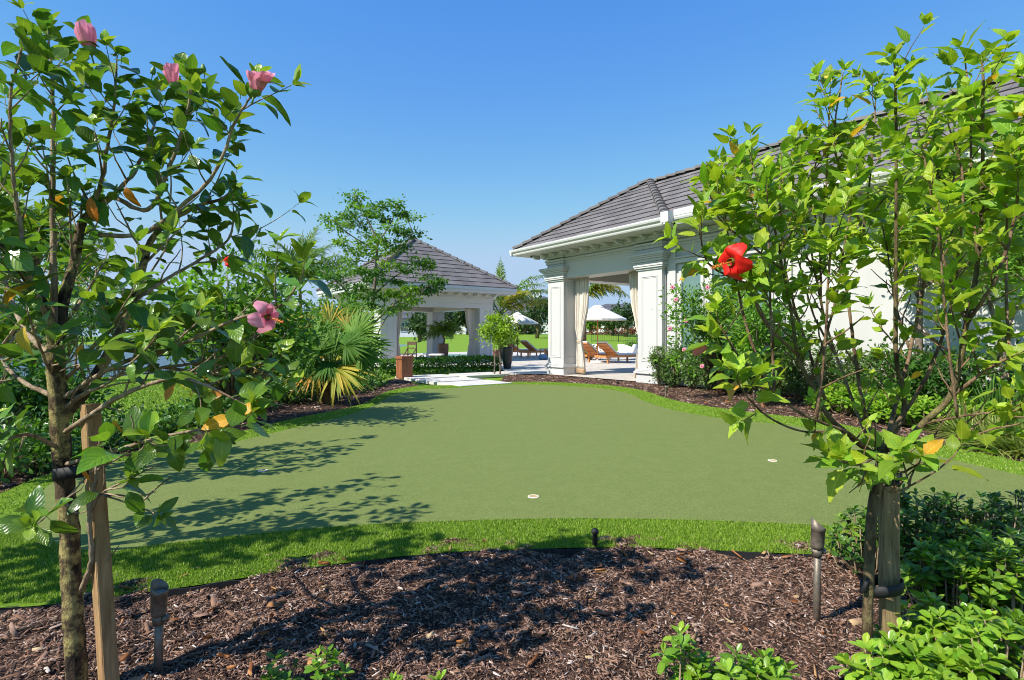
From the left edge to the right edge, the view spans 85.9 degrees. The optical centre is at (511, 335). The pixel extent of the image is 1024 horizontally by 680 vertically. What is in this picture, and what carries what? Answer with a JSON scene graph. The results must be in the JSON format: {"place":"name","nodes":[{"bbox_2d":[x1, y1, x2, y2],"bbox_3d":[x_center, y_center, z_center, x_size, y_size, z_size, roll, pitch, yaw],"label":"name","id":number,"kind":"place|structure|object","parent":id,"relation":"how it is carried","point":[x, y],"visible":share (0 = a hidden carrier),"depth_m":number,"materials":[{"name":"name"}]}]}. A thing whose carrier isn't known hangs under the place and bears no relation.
{"place":"outdoors","nodes":[
{"label":"outdoors","id":0,"kind":"place"},
{"bbox_2d":[17,378,309,412],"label":"lawn grass","id":1,"kind":"structure","parent":0,"point":[135,399],"depth_m":10.50,"materials":[{"name":"green plant"}]},
{"bbox_2d":[1,344,406,376],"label":"lake","id":2,"kind":"structure","parent":0,"point":[163,361],"depth_m":70.32,"materials":[{"name":"blue liquid"}]},
{"bbox_2d":[0,334,636,493],"bbox_3d":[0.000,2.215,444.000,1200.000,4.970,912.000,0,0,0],"label":"lawn","id":3,"kind":"structure","parent":0,"point":[459,343],"depth_m":50.77,"materials":[{"name":"green plant"}]},
{"bbox_2d":[0,313,80,438],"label":"dark bush","id":4,"kind":"object","parent":3,"relation":"on","point":[41,397],"visible":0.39,"depth_m":5.38,"materials":[{"name":"green plant"}]},
{"bbox_2d":[9,196,117,380],"bbox_3d":[-11.365,-1.092,13.333,3.383,4.492,3.464,0,0,27],"label":"coconut palm","id":5,"kind":"object","parent":3,"relation":"on","point":[37,215],"visible":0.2,"depth_m":12.89,"materials":[{"name":"green plant"}]},
{"bbox_2d":[0,356,128,432],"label":"dark bush","id":6,"kind":"object","parent":3,"relation":"on","point":[94,396],"visible":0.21,"depth_m":5.75,"materials":[{"name":"green plant"}]},
{"bbox_2d":[14,280,115,364],"bbox_3d":[-19.591,-0.188,24.059,4.549,5.152,3.317,0,0,0],"label":"bank tree","id":7,"kind":"object","parent":3,"relation":"on","point":[70,345],"visible":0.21,"depth_m":24.20,"materials":[{"name":"green plant"}]},
{"bbox_2d":[0,378,418,492],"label":"mulch bed","id":8,"kind":"object","parent":3,"relation":"on","point":[19,480],"visible":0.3,"depth_m":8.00,"materials":[{"name":"brown wood"}]},
{"bbox_2d":[0,404,81,483],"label":"ground cover shrub","id":9,"kind":"object","parent":8,"relation":"on","point":[4,475],"visible":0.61,"depth_m":4.19,"materials":[{"name":"green plant"}]},
{"bbox_2d":[0,406,106,477],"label":"ground cover shrub","id":10,"kind":"object","parent":8,"relation":"on","point":[46,462],"visible":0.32,"depth_m":4.47,"materials":[{"name":"green plant"}]},
{"bbox_2d":[0,165,108,361],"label":"hibiscus tree","id":11,"kind":"object","parent":8,"relation":"on","point":[75,296],"visible":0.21,"depth_m":3.98,"materials":[{"name":"green plant"}]},
{"bbox_2d":[7,392,118,466],"bbox_3d":[-4.041,0.827,4.907,0.922,0.651,1.012,0,0,0],"label":"ground cover shrub","id":12,"kind":"object","parent":8,"relation":"on","point":[74,430],"visible":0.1,"depth_m":4.79,"materials":[{"name":"green plant"}]},
{"bbox_2d":[37,404,143,450],"bbox_3d":[-4.006,0.904,5.256,0.920,0.498,1.049,0,0,-13],"label":"ground cover shrub","id":13,"kind":"object","parent":8,"relation":"on","point":[106,446],"visible":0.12,"depth_m":5.21,"materials":[{"name":"green plant"}]},
{"bbox_2d":[102,404,172,447],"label":"ground cover shrub","id":14,"kind":"object","parent":8,"relation":"on","point":[167,418],"visible":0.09,"depth_m":5.54,"materials":[{"name":"green plant"}]},
{"bbox_2d":[110,400,197,439],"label":"ground cover shrub","id":15,"kind":"object","parent":8,"relation":"on","point":[165,426],"visible":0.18,"depth_m":6.06,"materials":[{"name":"green plant"}]},
{"bbox_2d":[124,398,213,432],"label":"ground cover shrub","id":16,"kind":"object","parent":8,"relation":"on","point":[184,409],"visible":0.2,"depth_m":6.34,"materials":[{"name":"green plant"}]},
{"bbox_2d":[121,227,344,402],"bbox_3d":[-3.319,-0.054,6.714,2.585,2.412,2.250,0,0,0],"label":"hibiscus tree","id":17,"kind":"object","parent":8,"relation":"on","point":[226,386],"visible":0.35,"depth_m":6.54,"materials":[{"name":"green plant"}]},
{"bbox_2d":[266,371,315,404],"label":"ground cover shrub","id":18,"kind":"object","parent":8,"relation":"on","point":[294,399],"visible":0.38,"depth_m":8.87,"materials":[{"name":"green plant"}]},
{"bbox_2d":[278,299,394,406],"bbox_3d":[-3.109,0.279,9.105,2.405,1.880,1.640,0,0,0],"label":"fan palm","id":19,"kind":"object","parent":8,"relation":"on","point":[335,373],"visible":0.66,"depth_m":8.67,"materials":[{"name":"green plant"}]},
{"bbox_2d":[224,222,355,305],"bbox_3d":[-11.656,-2.735,29.698,7.543,7.777,4.898,0,0,0],"label":"coconut palm","id":20,"kind":"object","parent":3,"relation":"on","point":[294,270],"visible":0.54,"depth_m":29.73,"materials":[{"name":"green plant"}]},
{"bbox_2d":[298,291,375,360],"bbox_3d":[-4.029,0.037,12.345,1.958,2.140,1.746,0,0,-21],"label":"tall shrub","id":21,"kind":"object","parent":3,"relation":"on","point":[352,308],"visible":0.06,"depth_m":12.29,"materials":[{"name":"green plant"}]},
{"bbox_2d":[308,188,448,371],"bbox_3d":[-4.163,-1.681,16.674,4.819,5.564,3.543,0,0,0],"label":"airy tree","id":22,"kind":"object","parent":3,"relation":"on","point":[431,287],"visible":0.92,"depth_m":16.41,"materials":[{"name":"green plant"}]},
{"bbox_2d":[401,312,426,342],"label":"tree","id":23,"kind":"object","parent":3,"relation":"on","point":[417,323],"visible":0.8,"depth_m":69.33,"materials":[{"name":"green plant"}]},
{"bbox_2d":[0,548,834,613],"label":"lawn edging","id":24,"kind":"object","parent":3,"relation":"on","point":[224,584],"visible":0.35,"depth_m":2.64,"materials":[{"name":"black plastic"}]},
{"bbox_2d":[395,374,458,380],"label":"stepping slab","id":25,"kind":"structure","parent":3,"relation":"on","point":[414,377],"depth_m":14.27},
{"bbox_2d":[395,356,413,378],"bbox_3d":[-2.766,0.810,14.152,0.350,0.580,0.370,0,0,-40],"label":"wooden pedestal","id":26,"kind":"object","parent":25,"relation":"on","point":[404,366],"visible":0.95,"depth_m":14.03,"materials":[{"name":"red wood"}]},
{"bbox_2d":[400,312,464,336],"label":"house","id":27,"kind":"structure","parent":3,"relation":"on","point":[403,333],"depth_m":117.76,"materials":[{"name":"white paint"}]},
{"bbox_2d":[376,354,502,375],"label":"hedge","id":28,"kind":"object","parent":3,"relation":"on","point":[439,360],"visible":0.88,"depth_m":16.76,"materials":[{"name":"green plant"}]},
{"bbox_2d":[415,377,483,384],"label":"stepping slab","id":29,"kind":"structure","parent":3,"relation":"on","point":[432,381],"depth_m":13.29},
{"bbox_2d":[437,380,510,385],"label":"stepping slab","id":30,"kind":"structure","parent":3,"relation":"on","point":[473,383],"depth_m":12.44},
{"bbox_2d":[449,372,508,377],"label":"stepping slab","id":31,"kind":"structure","parent":3,"relation":"on","point":[481,375],"depth_m":15.00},
{"bbox_2d":[473,310,522,373],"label":"tree","id":32,"kind":"object","parent":31,"relation":"on","point":[503,328],"visible":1,"depth_m":15.18,"materials":[{"name":"green plant"}]},
{"bbox_2d":[0,534,1023,679],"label":"mulch bed","id":33,"kind":"object","parent":3,"relation":"on","point":[438,628],"visible":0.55,"depth_m":2.08,"materials":[{"name":"brown wood"}]},
{"bbox_2d":[0,123,36,194],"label":"hibiscus tree","id":34,"kind":"object","parent":33,"relation":"on","point":[3,149],"visible":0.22,"depth_m":2.71,"materials":[{"name":"green plant"}]},
{"bbox_2d":[79,403,119,679],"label":"tree stake","id":35,"kind":"object","parent":33,"relation":"on","point":[105,623],"visible":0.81,"depth_m":1.68,"materials":[{"name":"beige wood"}]},
{"bbox_2d":[150,578,169,672],"bbox_3d":[-1.140,0.971,1.781,0.053,0.359,0.051,0,0,0],"label":"garden spotlight","id":36,"kind":"object","parent":33,"relation":"on","point":[159,590],"visible":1,"depth_m":1.77,"materials":[{"name":"grey metal"}]},
{"bbox_2d":[0,0,331,679],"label":"hibiscus tree","id":37,"kind":"object","parent":33,"relation":"on","point":[160,328],"visible":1,"depth_m":1.64,"materials":[{"name":"green plant"}]},
{"bbox_2d":[52,466,88,480],"bbox_3d":[-1.342,0.421,1.705,0.144,0.060,0.100,0,0,0],"label":"tree tie","id":38,"kind":"object","parent":37,"relation":"attached to","point":[63,473],"visible":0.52,"depth_m":1.66,"materials":[{"name":"black plastic"}]},
{"bbox_2d":[259,649,305,679],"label":"green sprout","id":39,"kind":"object","parent":33,"relation":"on","point":[274,673],"visible":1,"depth_m":1.63,"materials":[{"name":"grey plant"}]},
{"bbox_2d":[303,644,353,679],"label":"green sprout","id":40,"kind":"object","parent":33,"relation":"on","point":[331,662],"visible":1,"depth_m":1.68,"materials":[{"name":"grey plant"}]},
{"bbox_2d":[650,620,703,679],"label":"green sprout","id":41,"kind":"object","parent":33,"relation":"on","point":[673,652],"visible":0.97,"depth_m":1.66,"materials":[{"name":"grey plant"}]},
{"bbox_2d":[683,643,756,679],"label":"green sprout","id":42,"kind":"object","parent":33,"relation":"on","point":[727,664],"visible":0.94,"depth_m":1.61,"materials":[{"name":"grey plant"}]},
{"bbox_2d":[736,648,799,679],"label":"green sprout","id":43,"kind":"object","parent":33,"relation":"on","point":[768,667],"visible":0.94,"depth_m":1.59,"materials":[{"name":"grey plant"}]},
{"bbox_2d":[810,517,826,621],"bbox_3d":[1.163,0.922,2.091,0.055,0.456,0.054,0,0,0],"label":"garden spotlight","id":44,"kind":"object","parent":33,"relation":"on","point":[817,540],"visible":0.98,"depth_m":2.08,"materials":[{"name":"grey metal"}]},
{"bbox_2d":[652,12,1023,660],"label":"hibiscus tree","id":45,"kind":"object","parent":33,"relation":"on","point":[996,192],"visible":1,"depth_m":1.70,"materials":[{"name":"green plant"}]},
{"bbox_2d":[825,505,912,577],"bbox_3d":[1.612,0.937,2.488,0.368,0.335,0.335,0,0,34],"label":"glossy shrub","id":46,"kind":"object","parent":33,"relation":"on","point":[856,558],"visible":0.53,"depth_m":2.51,"materials":[{"name":"green plant"}]},
{"bbox_2d":[827,630,940,679],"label":"glossy shrub","id":47,"kind":"object","parent":33,"relation":"on","point":[888,664],"visible":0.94,"depth_m":1.61,"materials":[{"name":"green plant"}]},
{"bbox_2d":[878,486,900,647],"bbox_3d":[1.262,0.813,1.841,0.062,0.679,0.119,0,0,31],"label":"tree stake","id":48,"kind":"object","parent":33,"relation":"on","point":[889,542],"visible":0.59,"depth_m":1.83,"materials":[{"name":"wood"}]},
{"bbox_2d":[860,574,903,597],"bbox_3d":[1.218,0.826,1.835,0.158,0.076,0.112,0,0,0],"label":"tree tie","id":49,"kind":"object","parent":48,"relation":"attached to","point":[889,591],"visible":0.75,"depth_m":1.79,"materials":[{"name":"black plastic"}]},
{"bbox_2d":[856,483,984,580],"bbox_3d":[1.876,0.898,2.515,0.539,0.424,0.468,0,0,35],"label":"glossy shrub","id":50,"kind":"object","parent":33,"relation":"on","point":[936,526],"visible":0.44,"depth_m":2.45,"materials":[{"name":"green plant"}]},
{"bbox_2d":[873,589,1018,679],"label":"glossy shrub","id":51,"kind":"object","parent":33,"relation":"on","point":[932,602],"visible":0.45,"depth_m":1.79,"materials":[{"name":"green plant"}]},
{"bbox_2d":[896,651,995,679],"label":"glossy shrub","id":52,"kind":"object","parent":33,"relation":"on","point":[947,673],"visible":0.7,"depth_m":1.56,"materials":[{"name":"green plant"}]},
{"bbox_2d":[900,536,1023,616],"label":"glossy shrub","id":53,"kind":"object","parent":33,"relation":"on","point":[925,576],"visible":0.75,"depth_m":2.12,"materials":[{"name":"green plant"}]},
{"bbox_2d":[904,593,1023,679],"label":"glossy shrub","id":54,"kind":"object","parent":33,"relation":"on","point":[957,641],"visible":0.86,"depth_m":1.66,"materials":[{"name":"green plant"}]},
{"bbox_2d":[912,491,1023,579],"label":"glossy shrub","id":55,"kind":"object","parent":33,"relation":"on","point":[985,512],"visible":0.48,"depth_m":2.47,"materials":[{"name":"green plant"}]},
{"bbox_2d":[931,524,1023,624],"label":"glossy shrub","id":56,"kind":"object","parent":33,"relation":"on","point":[1003,577],"visible":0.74,"depth_m":2.01,"materials":[{"name":"green plant"}]},
{"bbox_2d":[975,489,1023,547],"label":"glossy shrub","id":57,"kind":"object","parent":33,"relation":"on","point":[998,495],"visible":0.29,"depth_m":2.65,"materials":[{"name":"green plant"}]},
{"bbox_2d":[493,257,547,357],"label":"coconut palm","id":58,"kind":"object","parent":3,"relation":"on","point":[507,304],"visible":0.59,"depth_m":25.92,"materials":[{"name":"green plant"}]},
{"bbox_2d":[493,289,547,333],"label":"house","id":59,"kind":"structure","parent":3,"relation":"on","point":[510,312],"depth_m":112.78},
{"bbox_2d":[519,295,547,337],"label":"tree","id":60,"kind":"object","parent":3,"relation":"on","point":[536,315],"visible":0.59,"depth_m":71.65,"materials":[{"name":"green plant"}]},
{"bbox_2d":[541,281,630,340],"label":"coconut palm","id":61,"kind":"object","parent":3,"relation":"on","point":[600,289],"visible":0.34,"depth_m":27.74,"materials":[{"name":"green plant"}]},
{"bbox_2d":[586,326,636,334],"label":"hedge","id":62,"kind":"object","parent":3,"relation":"on","point":[632,331],"visible":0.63,"depth_m":91.56,"materials":[{"name":"green plant"}]},
{"bbox_2d":[605,300,634,336],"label":"tree","id":63,"kind":"object","parent":3,"relation":"on","point":[628,315],"visible":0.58,"depth_m":77.55,"materials":[{"name":"green plant"}]},
{"bbox_2d":[501,374,1023,461],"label":"mulch bed","id":64,"kind":"object","parent":3,"relation":"on","point":[785,409],"visible":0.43,"depth_m":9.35,"materials":[{"name":"brown wood"}]},
{"bbox_2d":[26,390,944,677],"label":"fallen leaves","id":65,"kind":"object","parent":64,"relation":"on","point":[460,642],"visible":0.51,"depth_m":2.08,"materials":[{"name":"brown plant"}]},
{"bbox_2d":[643,345,670,385],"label":"upright shrub","id":66,"kind":"object","parent":64,"relation":"on","point":[657,367],"visible":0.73,"depth_m":12.06,"materials":[{"name":"green plant"}]},
{"bbox_2d":[658,343,684,386],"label":"upright shrub","id":67,"kind":"object","parent":64,"relation":"on","point":[673,379],"visible":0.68,"depth_m":11.67,"materials":[{"name":"green plant"}]},
{"bbox_2d":[679,341,704,388],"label":"upright shrub","id":68,"kind":"object","parent":64,"relation":"on","point":[689,380],"visible":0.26,"depth_m":11.33,"materials":[{"name":"green plant"}]},
{"bbox_2d":[652,276,766,379],"bbox_3d":[3.691,0.023,10.119,2.531,2.257,1.525,0,0,-43],"label":"hibiscus tree","id":69,"kind":"object","parent":64,"relation":"on","point":[724,315],"visible":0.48,"depth_m":9.79,"materials":[{"name":"green plant"}]},
{"bbox_2d":[704,290,819,405],"bbox_3d":[3.879,0.194,8.667,1.712,1.913,1.583,0,0,0],"label":"hibiscus tree","id":70,"kind":"object","parent":64,"relation":"on","point":[757,332],"visible":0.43,"depth_m":8.43,"materials":[{"name":"green plant"}]},
{"bbox_2d":[780,347,816,398],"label":"upright shrub","id":71,"kind":"object","parent":64,"relation":"on","point":[795,375],"visible":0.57,"depth_m":9.50,"materials":[{"name":"green plant"}]},
{"bbox_2d":[806,336,844,394],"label":"upright shrub","id":72,"kind":"object","parent":64,"relation":"on","point":[828,376],"visible":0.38,"depth_m":9.18,"materials":[{"name":"green plant"}]},
{"bbox_2d":[804,382,855,411],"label":"bright ground cover","id":73,"kind":"object","parent":64,"relation":"on","point":[828,393],"visible":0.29,"depth_m":8.04,"materials":[{"name":"green plant"}]},
{"bbox_2d":[824,387,873,415],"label":"bright ground cover","id":74,"kind":"object","parent":64,"relation":"on","point":[843,399],"visible":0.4,"depth_m":7.56,"materials":[{"name":"green plant"}]},
{"bbox_2d":[831,347,870,387],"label":"upright shrub","id":75,"kind":"object","parent":64,"relation":"on","point":[851,379],"visible":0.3,"depth_m":8.85,"materials":[{"name":"green plant"}]},
{"bbox_2d":[851,388,897,422],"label":"bright ground cover","id":76,"kind":"object","parent":64,"relation":"on","point":[878,395],"visible":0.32,"depth_m":7.00,"materials":[{"name":"green plant"}]},
{"bbox_2d":[859,343,902,395],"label":"upright shrub","id":77,"kind":"object","parent":64,"relation":"on","point":[874,367],"visible":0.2,"depth_m":8.50,"materials":[{"name":"green plant"}]},
{"bbox_2d":[867,392,933,425],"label":"bright ground cover","id":78,"kind":"object","parent":64,"relation":"on","point":[884,398],"visible":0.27,"depth_m":6.78,"materials":[{"name":"green plant"}]},
{"bbox_2d":[853,336,962,402],"bbox_3d":[5.773,0.582,7.981,1.268,1.162,1.377,0,0,0],"label":"shrub","id":79,"kind":"object","parent":64,"relation":"on","point":[911,369],"visible":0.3,"depth_m":7.90,"materials":[{"name":"green plant"}]},
{"bbox_2d":[889,393,958,429],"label":"bright ground cover","id":80,"kind":"object","parent":64,"relation":"on","point":[923,403],"visible":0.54,"depth_m":6.44,"materials":[{"name":"green plant"}]},
{"bbox_2d":[836,126,1023,372],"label":"feathery tree","id":81,"kind":"object","parent":64,"relation":"on","point":[918,341],"visible":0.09,"depth_m":7.56,"materials":[{"name":"green plant"}]},
{"bbox_2d":[904,400,996,440],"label":"grass clump","id":82,"kind":"object","parent":64,"relation":"on","point":[945,428],"visible":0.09,"depth_m":5.86,"materials":[{"name":"green plant"}]},
{"bbox_2d":[910,331,997,403],"bbox_3d":[6.128,0.551,7.601,1.253,1.245,1.125,0,0,-33],"label":"shrub","id":83,"kind":"object","parent":64,"relation":"on","point":[944,371],"visible":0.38,"depth_m":7.49,"materials":[{"name":"green plant"}]},
{"bbox_2d":[912,407,1020,460],"bbox_3d":[4.483,1.010,5.239,1.283,0.776,1.249,0,0,0],"label":"grass clump","id":84,"kind":"object","parent":64,"relation":"on","point":[982,424],"visible":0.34,"depth_m":5.22,"materials":[{"name":"green plant"}]},
{"bbox_2d":[935,370,1023,412],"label":"grass clump","id":85,"kind":"object","parent":64,"relation":"on","point":[998,396],"visible":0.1,"depth_m":6.40,"materials":[{"name":"green plant"}]},
{"bbox_2d":[948,174,1023,393],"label":"wall tree","id":86,"kind":"object","parent":64,"relation":"on","point":[991,306],"visible":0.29,"depth_m":6.90,"materials":[{"name":"green plant"}]},
{"bbox_2d":[948,339,1023,400],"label":"shrub","id":87,"kind":"object","parent":64,"relation":"on","point":[990,358],"visible":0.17,"depth_m":7.11,"materials":[{"name":"green plant"}]},
{"bbox_2d":[952,399,1023,461],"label":"grass clump","id":88,"kind":"object","parent":64,"relation":"on","point":[1018,442],"visible":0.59,"depth_m":4.97,"materials":[{"name":"green plant"}]},
{"bbox_2d":[323,352,667,383],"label":"patio","id":89,"kind":"structure","parent":0,"point":[620,369],"depth_m":19.23,"materials":[{"name":"stone"}]},
{"bbox_2d":[315,238,517,363],"bbox_3d":[-4.366,-1.645,24.398,6.724,5.490,6.724,0,0,-35],"label":"gazebo","id":90,"kind":"object","parent":89,"relation":"on","point":[477,290],"visible":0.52,"depth_m":22.99,"materials":[{"name":"paint"}]},
{"bbox_2d":[465,308,473,356],"bbox_3d":[-1.732,-0.080,23.557,0.651,2.240,0.172,0,0,-35],"label":"tied drape","id":91,"kind":"object","parent":90,"relation":"hanging from","point":[469,314],"visible":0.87,"depth_m":23.52,"materials":[{"name":"beige fabric"}]},
{"bbox_2d":[438,343,448,361],"bbox_3d":[-2.829,0.695,22.635,0.450,0.750,0.450,0,0,0],"label":"tall planter","id":92,"kind":"object","parent":89,"relation":"on","point":[443,348],"visible":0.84,"depth_m":22.46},
{"bbox_2d":[422,318,465,343],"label":"potted palm","id":93,"kind":"object","parent":92,"relation":"in","point":[445,330],"visible":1,"depth_m":22.43,"materials":[{"name":"green plant"}]},
{"bbox_2d":[506,312,537,356],"bbox_3d":[0.280,-0.060,27.900,2.030,2.260,2.030,0,0,-24],"label":"patio umbrella","id":94,"kind":"object","parent":89,"relation":"on","point":[524,320],"visible":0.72,"depth_m":27.43,"materials":[{"name":"white fabric"}]},
{"bbox_2d":[586,305,626,362],"bbox_3d":[3.360,-0.070,21.620,2.183,2.280,2.183,0,0,-21],"label":"patio umbrella","id":95,"kind":"object","parent":89,"relation":"on","point":[597,313],"visible":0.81,"depth_m":21.02,"materials":[{"name":"white fabric"}]},
{"bbox_2d":[594,341,636,363],"bbox_3d":[4.219,0.644,21.909,1.950,0.853,0.640,0,0,-35],"label":"sun lounger","id":96,"kind":"object","parent":89,"relation":"on","point":[608,349],"visible":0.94,"depth_m":21.54,"materials":[{"name":"brown wood"}]},
{"bbox_2d":[509,72,1023,400],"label":"garden house","id":97,"kind":"structure","parent":89,"relation":"on","point":[611,240],"depth_m":12.34,"materials":[{"name":"white paint"}]},
{"bbox_2d":[575,277,588,373],"bbox_3d":[1.907,-0.290,15.218,0.172,2.660,0.684,0,0,-35],"label":"tied drape","id":98,"kind":"object","parent":97,"relation":"hanging from","point":[582,299],"visible":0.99,"depth_m":15.17,"materials":[{"name":"beige fabric"}]},
{"bbox_2d":[629,271,637,377],"bbox_3d":[3.136,-0.290,13.462,0.172,2.660,0.715,0,0,-35],"label":"tied drape","id":99,"kind":"object","parent":97,"relation":"hanging from","point":[633,280],"visible":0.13,"depth_m":13.55,"materials":[{"name":"beige fabric"}]},
{"bbox_2d":[679,263,703,362],"bbox_3d":[3.910,-0.485,11.934,0.105,2.170,0.640,0,0,-35],"label":"window","id":100,"kind":"structure","parent":97,"relation":"in","point":[693,281],"depth_m":12.02,"materials":[{"name":"clear glass"}]},
{"bbox_2d":[0,382,1023,606],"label":"turf base","id":101,"kind":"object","parent":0,"point":[23,603],"visible":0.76,"depth_m":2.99,"materials":[{"name":"green plant"}]},
{"bbox_2d":[0,516,1006,602],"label":"turf grass","id":102,"kind":"structure","parent":101,"relation":"on","point":[774,539],"depth_m":2.81,"materials":[{"name":"green plant"}]},
{"bbox_2d":[38,384,1023,550],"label":"putting green","id":103,"kind":"object","parent":101,"relation":"on","point":[496,452],"visible":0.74,"depth_m":4.26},
{"bbox_2d":[281,381,807,421],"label":"turf grass","id":104,"kind":"structure","parent":101,"relation":"on","point":[412,388],"depth_m":8.75,"materials":[{"name":"green plant"}]},
{"bbox_2d":[0,0,1023,336],"label":"sky","id":105,"kind":"structure","parent":0,"point":[503,122],"materials":[{"name":"blue"}]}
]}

